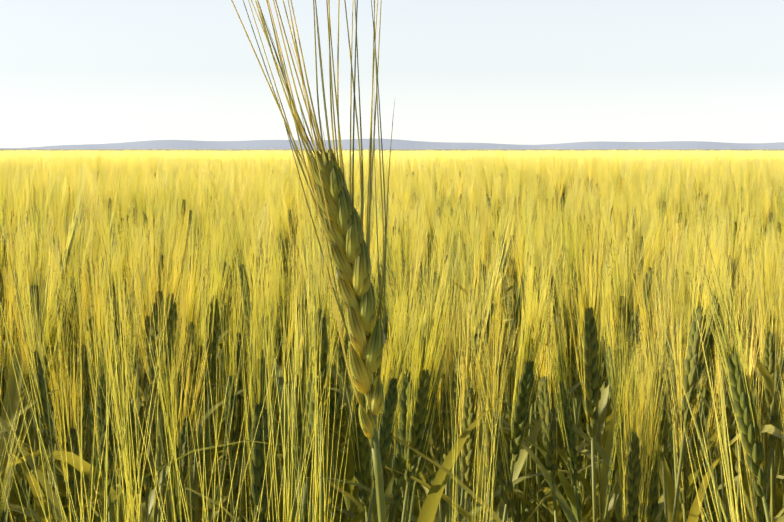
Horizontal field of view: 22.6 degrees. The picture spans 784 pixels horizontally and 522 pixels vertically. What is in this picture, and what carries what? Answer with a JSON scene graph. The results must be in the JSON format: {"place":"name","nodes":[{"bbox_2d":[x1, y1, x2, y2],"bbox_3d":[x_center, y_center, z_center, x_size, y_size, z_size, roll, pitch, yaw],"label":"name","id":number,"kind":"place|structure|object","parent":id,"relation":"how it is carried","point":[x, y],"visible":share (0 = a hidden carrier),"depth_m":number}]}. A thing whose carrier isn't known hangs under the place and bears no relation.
{"place":"outdoors","nodes":[
{"label":"outdoors","id":0,"kind":"place"},
{"bbox_2d":[0,139,783,148],"bbox_3d":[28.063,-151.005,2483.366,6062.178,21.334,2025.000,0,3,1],"label":"distant hills","id":1,"kind":"structure","parent":0,"point":[252,144],"depth_m":3052.35},
{"bbox_2d":[0,149,783,516],"bbox_3d":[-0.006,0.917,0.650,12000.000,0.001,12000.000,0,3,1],"label":"ground","id":2,"kind":"structure","parent":0,"point":[388,151],"depth_m":2363.76},
{"bbox_2d":[0,187,507,521],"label":"plants","id":3,"kind":"object","parent":2,"relation":"on","point":[131,497],"visible":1,"depth_m":0.63},
{"bbox_2d":[231,0,394,521],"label":"wheat ear","id":4,"kind":"object","parent":2,"relation":"on","point":[342,223],"visible":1,"depth_m":0.59},
{"bbox_2d":[0,0,783,147],"label":"sky","id":5,"kind":"structure","parent":0,"point":[73,72]}
]}

